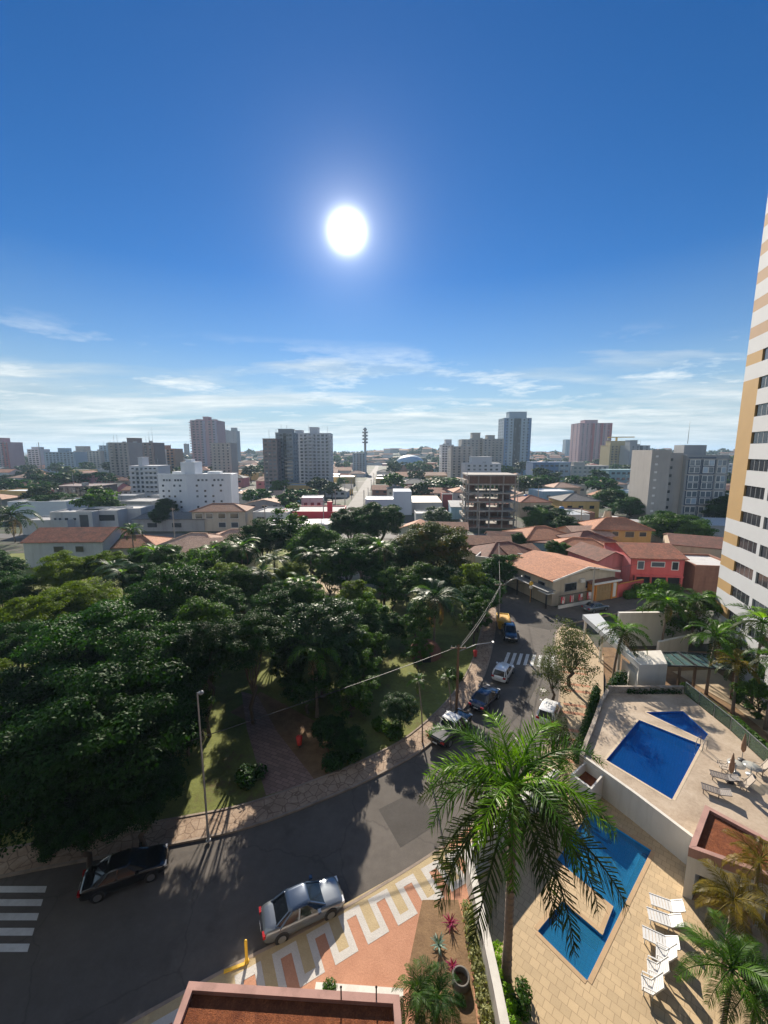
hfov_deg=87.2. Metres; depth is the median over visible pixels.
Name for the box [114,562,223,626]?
tree
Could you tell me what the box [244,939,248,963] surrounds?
yellow post
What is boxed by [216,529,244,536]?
house
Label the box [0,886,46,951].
crossing marking
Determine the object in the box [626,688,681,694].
hedge
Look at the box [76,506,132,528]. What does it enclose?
modern house
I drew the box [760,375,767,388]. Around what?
window
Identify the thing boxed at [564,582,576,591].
window
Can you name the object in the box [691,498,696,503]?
window
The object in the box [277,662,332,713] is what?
tree
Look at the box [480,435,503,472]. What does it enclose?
apartment tower
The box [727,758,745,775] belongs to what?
garden table
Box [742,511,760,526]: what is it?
window
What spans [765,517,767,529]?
window
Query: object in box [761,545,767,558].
window
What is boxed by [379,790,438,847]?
asphalt patch
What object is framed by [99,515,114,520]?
window
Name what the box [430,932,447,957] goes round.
agave
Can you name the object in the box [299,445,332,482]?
windows
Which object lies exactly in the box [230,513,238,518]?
window
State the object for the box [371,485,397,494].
house
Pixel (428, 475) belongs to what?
house
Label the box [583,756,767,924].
retaining wall
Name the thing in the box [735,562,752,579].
window
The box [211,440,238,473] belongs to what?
apartment tower
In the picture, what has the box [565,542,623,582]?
house
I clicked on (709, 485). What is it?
window
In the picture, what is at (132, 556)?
tree
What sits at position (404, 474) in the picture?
house
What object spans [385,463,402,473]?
town tree
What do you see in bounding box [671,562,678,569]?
window
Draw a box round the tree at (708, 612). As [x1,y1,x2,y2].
[679,590,722,646]
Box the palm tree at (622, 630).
[594,613,652,676]
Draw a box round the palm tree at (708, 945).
[673,907,767,1023]
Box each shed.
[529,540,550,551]
[689,517,725,536]
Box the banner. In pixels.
[578,593,582,600]
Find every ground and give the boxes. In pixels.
[0,451,715,850]
[598,647,767,760]
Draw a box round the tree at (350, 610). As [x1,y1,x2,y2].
[319,597,358,617]
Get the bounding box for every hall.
[7,498,87,519]
[397,455,435,471]
[663,533,723,557]
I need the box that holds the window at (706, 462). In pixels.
[703,460,709,465]
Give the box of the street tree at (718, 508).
[699,496,728,517]
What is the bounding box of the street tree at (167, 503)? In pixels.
[155,497,178,511]
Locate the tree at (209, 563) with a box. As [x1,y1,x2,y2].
[172,549,225,569]
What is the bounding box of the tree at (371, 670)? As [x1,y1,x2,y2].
[352,647,382,686]
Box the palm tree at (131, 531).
[117,523,145,547]
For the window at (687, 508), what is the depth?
143.11 m
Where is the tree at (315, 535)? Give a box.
[284,523,342,581]
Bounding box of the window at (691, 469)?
[689,467,694,472]
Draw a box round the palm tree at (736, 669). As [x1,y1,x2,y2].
[708,648,761,713]
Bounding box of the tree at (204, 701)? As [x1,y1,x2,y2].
[169,687,215,756]
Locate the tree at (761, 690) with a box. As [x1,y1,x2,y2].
[729,670,767,719]
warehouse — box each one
[365,489,411,514]
[412,496,441,512]
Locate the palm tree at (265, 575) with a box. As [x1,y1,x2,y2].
[246,560,282,591]
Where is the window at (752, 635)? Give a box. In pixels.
[749,627,767,648]
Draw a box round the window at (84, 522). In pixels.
[79,515,88,526]
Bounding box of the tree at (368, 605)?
[353,591,396,645]
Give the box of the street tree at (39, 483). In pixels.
[19,480,62,488]
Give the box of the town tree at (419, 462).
[413,460,426,470]
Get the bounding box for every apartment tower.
[0,438,24,468]
[27,447,49,465]
[99,442,109,461]
[107,434,142,476]
[127,427,165,464]
[165,445,183,470]
[189,417,225,466]
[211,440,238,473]
[225,428,240,461]
[262,438,282,493]
[275,425,298,483]
[294,424,333,482]
[353,452,366,471]
[439,439,453,471]
[447,444,472,477]
[458,433,481,455]
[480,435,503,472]
[498,412,531,467]
[562,439,569,455]
[569,420,612,461]
[599,441,624,467]
[619,440,649,468]
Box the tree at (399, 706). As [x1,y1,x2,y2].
[380,691,420,725]
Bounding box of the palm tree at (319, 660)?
[283,631,351,717]
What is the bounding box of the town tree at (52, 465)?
[45,462,63,472]
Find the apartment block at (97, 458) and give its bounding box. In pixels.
[73,446,104,468]
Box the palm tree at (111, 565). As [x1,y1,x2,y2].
[88,559,131,596]
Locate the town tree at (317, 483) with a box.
[305,476,329,494]
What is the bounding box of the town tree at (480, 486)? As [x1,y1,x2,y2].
[476,485,493,496]
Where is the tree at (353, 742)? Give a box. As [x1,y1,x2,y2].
[333,724,367,756]
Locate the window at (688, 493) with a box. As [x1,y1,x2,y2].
[686,491,691,496]
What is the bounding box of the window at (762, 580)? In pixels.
[757,573,767,588]
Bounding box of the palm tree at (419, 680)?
[406,672,429,742]
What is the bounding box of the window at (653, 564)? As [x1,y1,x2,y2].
[651,562,664,566]
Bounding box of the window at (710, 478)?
[707,476,712,481]
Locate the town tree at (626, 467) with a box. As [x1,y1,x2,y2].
[622,465,630,468]
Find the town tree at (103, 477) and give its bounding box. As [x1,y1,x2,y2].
[93,472,117,482]
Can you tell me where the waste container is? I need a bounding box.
[496,613,510,629]
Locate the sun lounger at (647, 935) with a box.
[642,925,680,950]
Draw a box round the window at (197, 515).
[195,513,202,518]
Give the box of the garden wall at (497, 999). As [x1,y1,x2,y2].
[465,769,559,1023]
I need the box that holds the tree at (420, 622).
[395,599,435,639]
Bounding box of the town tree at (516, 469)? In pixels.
[513,467,520,472]
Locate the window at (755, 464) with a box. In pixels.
[749,459,767,470]
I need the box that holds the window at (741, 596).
[732,586,749,605]
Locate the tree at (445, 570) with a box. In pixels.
[426,563,471,611]
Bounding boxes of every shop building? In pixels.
[282,501,345,518]
[440,492,452,510]
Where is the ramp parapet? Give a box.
[656,635,689,651]
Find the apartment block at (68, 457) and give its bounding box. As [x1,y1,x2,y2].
[43,448,87,472]
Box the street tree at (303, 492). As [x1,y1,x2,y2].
[296,489,317,501]
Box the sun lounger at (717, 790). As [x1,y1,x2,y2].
[701,782,732,798]
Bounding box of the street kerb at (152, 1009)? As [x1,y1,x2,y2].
[123,595,699,1023]
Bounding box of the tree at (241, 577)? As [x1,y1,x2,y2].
[214,566,266,614]
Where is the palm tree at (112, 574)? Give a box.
[98,563,145,594]
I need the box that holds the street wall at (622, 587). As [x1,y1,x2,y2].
[617,579,643,596]
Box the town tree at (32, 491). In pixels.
[18,484,59,499]
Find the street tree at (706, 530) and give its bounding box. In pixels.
[674,521,716,536]
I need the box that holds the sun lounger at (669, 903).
[649,892,685,913]
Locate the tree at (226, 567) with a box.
[207,562,247,590]
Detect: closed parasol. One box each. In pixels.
[725,753,734,784]
[737,733,746,761]
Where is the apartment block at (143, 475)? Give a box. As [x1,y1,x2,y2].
[128,457,170,496]
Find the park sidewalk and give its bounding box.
[0,608,494,873]
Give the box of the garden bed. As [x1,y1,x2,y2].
[409,900,476,1023]
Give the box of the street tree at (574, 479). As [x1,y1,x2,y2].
[560,475,598,488]
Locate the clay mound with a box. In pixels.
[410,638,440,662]
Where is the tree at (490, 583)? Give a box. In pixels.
[473,573,506,617]
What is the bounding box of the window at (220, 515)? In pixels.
[218,513,225,518]
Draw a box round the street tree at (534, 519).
[521,507,557,526]
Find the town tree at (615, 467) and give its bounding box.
[609,464,621,468]
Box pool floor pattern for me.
[582,824,647,919]
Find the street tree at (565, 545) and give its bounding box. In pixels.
[558,542,571,554]
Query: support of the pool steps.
in the pool basin at (627, 851)
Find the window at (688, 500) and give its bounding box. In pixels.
[685,498,690,503]
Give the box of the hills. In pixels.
[241,452,564,461]
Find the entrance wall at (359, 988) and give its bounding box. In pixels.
[315,982,402,1001]
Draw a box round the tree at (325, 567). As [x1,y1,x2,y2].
[308,553,350,596]
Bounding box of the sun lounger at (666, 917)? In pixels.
[646,906,684,931]
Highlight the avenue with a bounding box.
[340,465,378,531]
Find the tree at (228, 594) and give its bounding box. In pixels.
[195,585,247,618]
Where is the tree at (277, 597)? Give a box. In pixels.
[245,588,306,634]
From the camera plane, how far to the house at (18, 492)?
194.38 m
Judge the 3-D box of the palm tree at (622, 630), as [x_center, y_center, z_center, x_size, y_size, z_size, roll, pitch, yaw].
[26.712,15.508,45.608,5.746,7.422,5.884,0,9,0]
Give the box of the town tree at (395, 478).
[379,473,406,486]
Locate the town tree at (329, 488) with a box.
[319,481,342,501]
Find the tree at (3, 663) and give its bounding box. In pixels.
[0,658,14,690]
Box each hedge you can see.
[460,899,494,1023]
[492,940,521,1023]
[512,975,532,1023]
[572,683,601,764]
[605,669,629,687]
[623,589,639,598]
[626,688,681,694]
[631,583,683,597]
[729,714,765,742]
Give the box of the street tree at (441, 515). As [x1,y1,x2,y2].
[423,506,453,521]
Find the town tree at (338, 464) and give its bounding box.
[334,462,342,466]
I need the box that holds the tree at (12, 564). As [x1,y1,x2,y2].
[0,552,30,574]
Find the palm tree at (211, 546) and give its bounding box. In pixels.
[196,540,233,559]
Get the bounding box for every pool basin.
[538,813,650,979]
[607,720,700,798]
[646,711,707,739]
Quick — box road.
[0,558,701,1023]
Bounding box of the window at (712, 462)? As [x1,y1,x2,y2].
[709,460,714,465]
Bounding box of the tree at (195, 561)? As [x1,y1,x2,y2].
[158,547,223,593]
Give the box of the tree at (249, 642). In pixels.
[203,611,286,724]
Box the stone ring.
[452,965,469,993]
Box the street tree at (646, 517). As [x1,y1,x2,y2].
[637,510,676,530]
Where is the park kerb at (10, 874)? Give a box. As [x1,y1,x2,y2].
[0,607,495,878]
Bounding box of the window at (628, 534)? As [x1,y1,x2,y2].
[625,531,634,537]
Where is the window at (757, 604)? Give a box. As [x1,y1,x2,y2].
[754,599,767,618]
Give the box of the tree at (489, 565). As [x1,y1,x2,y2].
[478,554,517,582]
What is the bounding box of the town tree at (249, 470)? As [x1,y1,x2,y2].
[241,465,261,482]
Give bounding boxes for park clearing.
[312,570,374,596]
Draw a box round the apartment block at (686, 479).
[626,425,729,519]
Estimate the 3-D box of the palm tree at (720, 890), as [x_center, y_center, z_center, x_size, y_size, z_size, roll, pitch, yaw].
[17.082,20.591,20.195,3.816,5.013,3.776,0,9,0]
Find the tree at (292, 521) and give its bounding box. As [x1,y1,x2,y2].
[267,502,323,558]
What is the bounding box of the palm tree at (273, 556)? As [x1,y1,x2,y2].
[255,549,292,574]
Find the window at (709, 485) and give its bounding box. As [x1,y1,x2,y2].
[706,483,711,488]
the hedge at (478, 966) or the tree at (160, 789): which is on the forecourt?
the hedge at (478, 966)
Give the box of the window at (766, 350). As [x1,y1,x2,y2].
[764,348,767,359]
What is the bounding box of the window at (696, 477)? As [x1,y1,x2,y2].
[693,475,698,481]
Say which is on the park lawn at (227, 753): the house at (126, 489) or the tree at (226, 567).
the tree at (226, 567)
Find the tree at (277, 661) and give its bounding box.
[267,645,308,699]
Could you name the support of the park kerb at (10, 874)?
on the ground at (8, 545)
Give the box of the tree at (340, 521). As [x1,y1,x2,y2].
[327,507,365,538]
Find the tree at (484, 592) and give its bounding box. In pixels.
[457,584,499,631]
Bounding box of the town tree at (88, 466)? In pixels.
[78,462,96,468]
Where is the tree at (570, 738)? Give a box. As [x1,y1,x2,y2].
[537,711,582,772]
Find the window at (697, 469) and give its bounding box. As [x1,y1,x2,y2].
[694,467,699,472]
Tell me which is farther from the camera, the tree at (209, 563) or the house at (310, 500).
the house at (310, 500)
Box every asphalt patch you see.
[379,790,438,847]
[510,672,539,723]
[527,615,576,629]
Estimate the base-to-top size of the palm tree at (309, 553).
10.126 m
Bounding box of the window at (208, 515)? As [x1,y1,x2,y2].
[206,513,212,518]
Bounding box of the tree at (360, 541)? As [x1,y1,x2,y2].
[349,533,385,587]
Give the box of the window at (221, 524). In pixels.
[218,522,225,527]
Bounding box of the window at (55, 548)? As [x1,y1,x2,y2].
[53,546,63,552]
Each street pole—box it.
[172,508,175,537]
[476,501,482,534]
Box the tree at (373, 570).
[361,561,404,603]
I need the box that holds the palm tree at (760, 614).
[723,603,767,703]
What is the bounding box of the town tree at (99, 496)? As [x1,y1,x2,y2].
[68,488,120,507]
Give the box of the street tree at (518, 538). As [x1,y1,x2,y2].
[511,532,526,543]
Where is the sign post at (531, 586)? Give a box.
[529,581,532,597]
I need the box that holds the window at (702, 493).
[700,491,705,496]
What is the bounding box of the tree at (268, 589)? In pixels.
[250,580,297,608]
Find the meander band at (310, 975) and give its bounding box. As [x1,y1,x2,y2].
[151,848,489,1023]
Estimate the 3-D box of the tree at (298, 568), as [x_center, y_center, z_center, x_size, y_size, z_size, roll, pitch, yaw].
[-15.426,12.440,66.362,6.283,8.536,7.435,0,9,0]
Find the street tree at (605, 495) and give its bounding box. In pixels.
[591,488,627,514]
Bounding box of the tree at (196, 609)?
[169,596,234,689]
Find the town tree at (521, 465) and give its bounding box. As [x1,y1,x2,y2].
[514,461,525,474]
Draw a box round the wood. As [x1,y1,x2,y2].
[183,446,732,460]
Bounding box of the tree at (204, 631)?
[159,621,239,737]
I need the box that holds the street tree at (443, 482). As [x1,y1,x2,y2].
[435,478,464,487]
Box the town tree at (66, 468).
[56,466,78,471]
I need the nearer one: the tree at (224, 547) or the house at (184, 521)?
the tree at (224, 547)
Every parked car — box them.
[77,842,168,903]
[259,874,344,945]
[426,708,472,747]
[468,684,499,712]
[491,662,513,683]
[501,621,518,641]
[536,698,561,723]
[581,601,608,613]
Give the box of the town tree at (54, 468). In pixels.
[52,465,64,471]
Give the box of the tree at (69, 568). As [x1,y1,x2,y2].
[31,549,90,590]
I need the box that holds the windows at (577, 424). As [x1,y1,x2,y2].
[571,424,598,461]
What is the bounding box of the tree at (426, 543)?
[390,521,473,568]
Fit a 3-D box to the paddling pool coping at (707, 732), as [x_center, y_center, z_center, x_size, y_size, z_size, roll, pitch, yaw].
[26.091,18.845,35.711,3.907,0.028,4.139,0,9,0]
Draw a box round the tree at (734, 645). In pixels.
[713,619,752,675]
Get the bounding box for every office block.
[461,456,500,477]
[525,458,570,481]
[570,461,608,476]
[600,461,630,482]
[728,462,732,472]
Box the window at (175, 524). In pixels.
[172,523,181,526]
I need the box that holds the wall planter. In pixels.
[569,762,603,808]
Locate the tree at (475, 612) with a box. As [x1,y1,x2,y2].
[458,595,492,643]
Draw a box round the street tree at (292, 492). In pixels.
[275,489,300,498]
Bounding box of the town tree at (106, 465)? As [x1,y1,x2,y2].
[100,462,109,473]
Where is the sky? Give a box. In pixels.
[0,0,767,451]
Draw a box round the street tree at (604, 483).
[584,476,620,489]
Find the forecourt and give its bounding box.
[131,827,491,1023]
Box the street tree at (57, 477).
[29,472,75,484]
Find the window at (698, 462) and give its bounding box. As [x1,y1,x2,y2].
[695,460,700,465]
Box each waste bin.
[296,734,302,747]
[473,649,477,657]
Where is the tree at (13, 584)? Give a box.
[0,570,42,610]
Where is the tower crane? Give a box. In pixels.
[607,437,632,440]
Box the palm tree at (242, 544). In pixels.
[218,537,260,563]
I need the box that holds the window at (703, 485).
[701,483,706,488]
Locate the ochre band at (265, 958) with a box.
[132,845,464,1023]
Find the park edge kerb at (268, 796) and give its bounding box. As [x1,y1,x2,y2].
[0,625,481,849]
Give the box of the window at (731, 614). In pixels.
[729,610,745,630]
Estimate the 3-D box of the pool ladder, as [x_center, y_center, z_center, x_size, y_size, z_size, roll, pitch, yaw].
[25.890,18.963,32.861,0.550,1.221,0.550,-3,9,-20]
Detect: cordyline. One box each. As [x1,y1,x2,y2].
[441,913,459,933]
[445,957,458,974]
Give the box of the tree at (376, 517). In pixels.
[349,501,404,555]
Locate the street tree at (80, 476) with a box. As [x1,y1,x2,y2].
[61,472,93,483]
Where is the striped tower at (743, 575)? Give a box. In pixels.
[709,198,767,701]
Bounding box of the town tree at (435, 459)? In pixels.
[431,456,438,462]
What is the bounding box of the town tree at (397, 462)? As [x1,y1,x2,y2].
[389,461,403,467]
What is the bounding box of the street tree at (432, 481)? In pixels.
[423,476,454,486]
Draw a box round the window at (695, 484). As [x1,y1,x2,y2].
[692,482,697,488]
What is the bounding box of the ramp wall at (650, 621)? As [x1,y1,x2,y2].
[617,610,712,645]
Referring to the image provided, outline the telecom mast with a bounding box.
[362,427,367,463]
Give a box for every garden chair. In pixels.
[641,970,664,1000]
[647,955,669,980]
[656,941,677,962]
[718,758,735,773]
[737,773,755,791]
[754,759,767,775]
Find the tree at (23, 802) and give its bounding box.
[0,719,125,858]
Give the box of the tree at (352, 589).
[334,579,379,611]
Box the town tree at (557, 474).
[548,472,562,478]
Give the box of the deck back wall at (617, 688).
[607,685,684,692]
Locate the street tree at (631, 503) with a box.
[607,496,645,518]
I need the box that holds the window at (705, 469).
[702,467,708,472]
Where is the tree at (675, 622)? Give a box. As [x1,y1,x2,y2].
[636,579,697,636]
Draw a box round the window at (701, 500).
[699,498,704,503]
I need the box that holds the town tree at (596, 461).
[590,459,599,464]
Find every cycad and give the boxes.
[391,958,442,1023]
[406,954,466,1023]
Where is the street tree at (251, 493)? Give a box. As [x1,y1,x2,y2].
[241,488,276,500]
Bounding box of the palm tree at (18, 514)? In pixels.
[0,502,43,542]
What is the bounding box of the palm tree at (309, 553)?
[291,546,329,576]
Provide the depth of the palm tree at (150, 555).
68.60 m
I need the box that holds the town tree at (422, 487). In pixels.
[408,482,433,495]
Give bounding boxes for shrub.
[234,762,267,790]
[321,750,346,772]
[322,976,336,990]
[336,749,361,763]
[371,715,392,735]
[385,720,405,740]
[445,666,464,681]
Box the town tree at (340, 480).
[336,477,348,483]
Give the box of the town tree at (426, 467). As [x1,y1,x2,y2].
[420,464,433,471]
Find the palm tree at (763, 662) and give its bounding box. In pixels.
[741,638,767,730]
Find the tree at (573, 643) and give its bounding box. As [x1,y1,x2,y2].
[543,615,603,691]
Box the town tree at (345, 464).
[342,462,351,466]
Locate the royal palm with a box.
[417,710,630,990]
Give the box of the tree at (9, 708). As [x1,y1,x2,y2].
[0,670,65,735]
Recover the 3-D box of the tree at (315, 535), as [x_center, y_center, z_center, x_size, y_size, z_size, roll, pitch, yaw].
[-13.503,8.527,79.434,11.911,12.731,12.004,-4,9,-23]
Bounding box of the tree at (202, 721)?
[129,695,210,757]
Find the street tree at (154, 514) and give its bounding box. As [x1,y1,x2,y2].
[147,507,170,522]
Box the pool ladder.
[695,736,707,750]
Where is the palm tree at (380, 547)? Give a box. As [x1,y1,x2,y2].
[359,536,398,594]
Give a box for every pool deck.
[478,793,767,1023]
[585,693,767,837]
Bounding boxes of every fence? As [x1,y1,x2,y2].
[558,590,590,608]
[680,682,767,759]
[685,682,767,749]
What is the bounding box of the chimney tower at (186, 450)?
[184,442,189,458]
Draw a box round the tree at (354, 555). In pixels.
[314,537,379,581]
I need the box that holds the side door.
[612,582,616,596]
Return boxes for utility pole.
[451,641,493,708]
[495,576,521,625]
[590,567,598,602]
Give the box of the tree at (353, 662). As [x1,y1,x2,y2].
[324,646,361,699]
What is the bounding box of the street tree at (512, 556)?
[506,554,523,570]
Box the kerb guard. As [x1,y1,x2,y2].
[224,962,244,973]
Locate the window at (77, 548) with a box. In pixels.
[75,546,83,551]
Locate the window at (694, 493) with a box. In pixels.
[691,491,696,496]
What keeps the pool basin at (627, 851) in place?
in the ground at (8, 545)
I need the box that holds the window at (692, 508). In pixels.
[690,506,695,512]
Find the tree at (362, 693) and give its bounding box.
[321,665,380,719]
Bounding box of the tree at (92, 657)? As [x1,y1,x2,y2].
[0,643,107,716]
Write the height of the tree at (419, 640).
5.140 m
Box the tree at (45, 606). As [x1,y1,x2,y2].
[0,588,79,640]
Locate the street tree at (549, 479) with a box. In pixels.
[528,475,562,487]
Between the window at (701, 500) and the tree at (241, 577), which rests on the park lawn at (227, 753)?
the tree at (241, 577)
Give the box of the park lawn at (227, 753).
[0,548,481,846]
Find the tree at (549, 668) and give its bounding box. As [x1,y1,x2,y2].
[531,645,578,700]
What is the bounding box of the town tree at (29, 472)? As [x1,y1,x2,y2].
[21,469,46,480]
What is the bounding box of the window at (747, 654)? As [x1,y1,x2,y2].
[746,653,765,674]
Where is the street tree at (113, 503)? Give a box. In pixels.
[103,499,126,506]
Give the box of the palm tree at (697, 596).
[673,588,721,647]
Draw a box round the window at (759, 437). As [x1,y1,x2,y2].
[753,431,767,442]
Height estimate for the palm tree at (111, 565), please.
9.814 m
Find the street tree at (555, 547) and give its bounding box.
[543,539,564,553]
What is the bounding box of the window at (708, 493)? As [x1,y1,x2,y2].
[705,491,710,496]
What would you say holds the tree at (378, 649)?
on the park lawn at (227, 753)
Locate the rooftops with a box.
[25,447,734,464]
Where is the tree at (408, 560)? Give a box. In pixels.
[380,541,428,587]
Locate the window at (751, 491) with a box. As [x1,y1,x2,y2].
[746,485,764,498]
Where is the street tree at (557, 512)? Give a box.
[521,504,572,525]
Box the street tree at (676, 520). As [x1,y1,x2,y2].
[641,512,718,537]
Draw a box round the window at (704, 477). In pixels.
[701,475,707,481]
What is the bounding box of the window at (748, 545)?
[739,537,756,553]
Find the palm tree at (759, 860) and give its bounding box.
[721,827,767,934]
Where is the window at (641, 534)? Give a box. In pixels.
[639,532,646,536]
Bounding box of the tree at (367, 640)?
[342,624,375,653]
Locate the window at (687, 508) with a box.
[684,506,689,512]
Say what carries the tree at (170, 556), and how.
on the park lawn at (227, 753)
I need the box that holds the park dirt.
[231,692,328,778]
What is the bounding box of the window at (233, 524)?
[231,522,238,527]
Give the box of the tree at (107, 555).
[80,550,135,593]
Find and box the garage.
[586,577,621,600]
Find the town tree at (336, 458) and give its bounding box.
[333,456,341,461]
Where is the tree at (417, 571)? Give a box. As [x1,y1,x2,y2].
[398,561,447,601]
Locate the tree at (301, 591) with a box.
[290,582,330,606]
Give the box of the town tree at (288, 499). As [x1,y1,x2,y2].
[278,495,300,506]
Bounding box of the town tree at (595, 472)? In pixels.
[587,469,610,479]
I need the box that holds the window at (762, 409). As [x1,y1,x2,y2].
[756,403,767,415]
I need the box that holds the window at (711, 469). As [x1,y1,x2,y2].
[708,467,713,472]
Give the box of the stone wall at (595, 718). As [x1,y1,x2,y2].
[579,689,609,766]
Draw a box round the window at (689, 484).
[687,482,692,488]
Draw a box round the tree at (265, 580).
[233,570,278,607]
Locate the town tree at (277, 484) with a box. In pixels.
[269,480,289,490]
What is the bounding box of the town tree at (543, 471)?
[531,467,550,475]
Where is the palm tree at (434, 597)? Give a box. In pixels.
[406,578,470,640]
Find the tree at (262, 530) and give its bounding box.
[223,518,292,572]
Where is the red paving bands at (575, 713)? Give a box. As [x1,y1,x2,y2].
[548,666,590,762]
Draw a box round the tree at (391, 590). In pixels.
[377,567,410,611]
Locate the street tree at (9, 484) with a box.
[0,478,31,489]
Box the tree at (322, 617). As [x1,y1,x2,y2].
[265,596,365,697]
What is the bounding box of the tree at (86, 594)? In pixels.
[38,576,124,621]
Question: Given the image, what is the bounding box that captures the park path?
[241,692,313,794]
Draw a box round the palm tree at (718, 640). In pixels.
[681,618,753,694]
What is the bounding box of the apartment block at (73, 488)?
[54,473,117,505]
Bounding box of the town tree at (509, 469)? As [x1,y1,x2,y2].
[501,465,515,472]
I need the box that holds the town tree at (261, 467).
[254,465,263,472]
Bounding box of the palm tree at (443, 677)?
[437,670,457,710]
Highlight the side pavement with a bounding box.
[470,626,603,842]
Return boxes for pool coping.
[534,810,654,984]
[604,719,702,800]
[645,710,710,740]
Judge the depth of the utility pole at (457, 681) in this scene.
39.42 m
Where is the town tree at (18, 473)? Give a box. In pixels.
[13,471,25,475]
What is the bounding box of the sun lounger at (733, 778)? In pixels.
[709,769,740,784]
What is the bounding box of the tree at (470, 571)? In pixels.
[443,562,486,609]
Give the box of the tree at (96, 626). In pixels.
[9,597,176,691]
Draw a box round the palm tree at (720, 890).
[691,857,767,971]
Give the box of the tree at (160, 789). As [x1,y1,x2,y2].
[81,749,187,846]
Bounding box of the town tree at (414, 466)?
[406,463,419,470]
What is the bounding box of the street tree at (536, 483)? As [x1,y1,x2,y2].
[511,475,547,491]
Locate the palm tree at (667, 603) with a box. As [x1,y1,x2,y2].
[637,590,696,639]
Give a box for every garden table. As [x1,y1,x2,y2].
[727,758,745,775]
[742,760,761,777]
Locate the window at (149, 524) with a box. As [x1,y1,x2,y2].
[147,523,156,526]
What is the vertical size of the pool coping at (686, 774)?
0.028 m
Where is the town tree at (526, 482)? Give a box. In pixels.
[512,476,535,492]
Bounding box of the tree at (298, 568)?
[271,562,309,586]
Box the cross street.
[0,534,485,537]
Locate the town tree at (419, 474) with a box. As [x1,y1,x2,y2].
[407,470,425,479]
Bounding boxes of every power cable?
[166,647,456,748]
[461,590,498,646]
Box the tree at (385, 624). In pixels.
[358,607,406,645]
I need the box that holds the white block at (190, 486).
[157,459,238,511]
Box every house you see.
[0,469,19,474]
[0,489,47,498]
[0,494,21,515]
[7,474,30,479]
[20,527,127,566]
[22,516,74,534]
[49,508,109,526]
[63,469,97,472]
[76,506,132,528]
[80,475,123,483]
[93,483,129,493]
[110,535,172,555]
[111,505,154,527]
[113,493,144,500]
[114,477,130,484]
[119,497,159,508]
[121,486,130,493]
[131,512,204,530]
[157,532,221,551]
[181,537,261,567]
[189,503,255,530]
[202,466,209,472]
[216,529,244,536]
[238,474,249,486]
[239,460,258,465]
[239,472,262,479]
[239,490,261,504]
[245,497,284,510]
[253,507,299,523]
[256,478,264,488]
[267,519,331,530]
[271,490,300,501]
[287,483,318,489]
[301,490,323,505]
[325,486,349,496]
[333,467,351,472]
[333,474,355,485]
[333,484,353,493]
[347,470,365,476]
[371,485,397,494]
[376,477,390,483]
[377,469,391,474]
[386,484,404,495]
[395,472,425,479]
[399,478,428,487]
[399,519,424,537]
[414,510,447,521]
[415,494,434,495]
[424,521,468,542]
[425,472,446,478]
[425,488,449,498]
[447,486,481,499]
[448,500,464,518]
[464,541,532,563]
[466,535,511,545]
[475,552,520,581]
[484,531,522,535]
[497,490,524,497]
[499,543,540,556]
[503,526,564,542]
[504,550,620,608]
[510,494,552,517]
[528,488,573,499]
[541,482,581,493]
[548,493,600,517]
[552,537,603,547]
[554,525,615,538]
[556,506,594,519]
[556,530,616,541]
[565,509,589,522]
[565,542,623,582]
[568,483,586,495]
[577,517,655,542]
[582,613,734,698]
[587,490,608,501]
[589,480,628,492]
[601,542,689,586]
[602,511,616,517]
[630,519,663,541]
[682,553,720,593]
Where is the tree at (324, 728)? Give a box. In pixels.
[311,714,348,749]
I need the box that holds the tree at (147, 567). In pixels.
[115,562,172,593]
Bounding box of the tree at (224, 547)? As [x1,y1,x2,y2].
[213,541,255,565]
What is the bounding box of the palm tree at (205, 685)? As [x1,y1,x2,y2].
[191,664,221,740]
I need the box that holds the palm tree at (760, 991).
[700,931,767,1023]
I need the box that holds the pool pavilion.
[682,805,767,928]
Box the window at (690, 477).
[688,475,693,481]
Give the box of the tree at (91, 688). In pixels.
[0,650,206,804]
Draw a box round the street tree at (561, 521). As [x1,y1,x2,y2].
[547,515,579,527]
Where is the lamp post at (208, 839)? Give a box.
[197,690,210,842]
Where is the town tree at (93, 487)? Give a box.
[80,485,112,500]
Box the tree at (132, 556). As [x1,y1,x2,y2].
[123,545,150,567]
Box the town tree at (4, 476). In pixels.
[0,474,11,478]
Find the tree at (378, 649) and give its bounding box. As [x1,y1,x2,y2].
[361,631,391,666]
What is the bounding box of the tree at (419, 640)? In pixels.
[400,631,433,668]
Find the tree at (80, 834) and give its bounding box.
[29,778,138,869]
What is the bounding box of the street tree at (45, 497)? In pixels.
[27,492,78,500]
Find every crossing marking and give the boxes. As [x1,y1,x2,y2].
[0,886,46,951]
[504,652,554,666]
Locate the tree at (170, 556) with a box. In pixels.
[139,545,185,565]
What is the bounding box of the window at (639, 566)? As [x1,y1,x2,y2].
[637,561,644,568]
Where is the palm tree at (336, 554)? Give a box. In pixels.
[324,548,356,593]
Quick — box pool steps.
[565,918,599,951]
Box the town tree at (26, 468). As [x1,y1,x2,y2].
[20,465,37,470]
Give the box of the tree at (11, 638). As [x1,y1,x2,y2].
[0,618,50,666]
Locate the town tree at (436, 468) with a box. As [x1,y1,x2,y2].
[432,464,438,471]
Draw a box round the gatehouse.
[173,981,401,1023]
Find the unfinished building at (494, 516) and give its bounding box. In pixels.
[459,471,518,528]
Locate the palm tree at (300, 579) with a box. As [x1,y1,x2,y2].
[281,572,324,594]
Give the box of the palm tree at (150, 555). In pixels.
[128,543,177,563]
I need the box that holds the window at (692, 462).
[689,460,695,465]
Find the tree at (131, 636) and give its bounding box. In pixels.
[99,621,225,710]
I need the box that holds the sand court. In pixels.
[673,670,767,733]

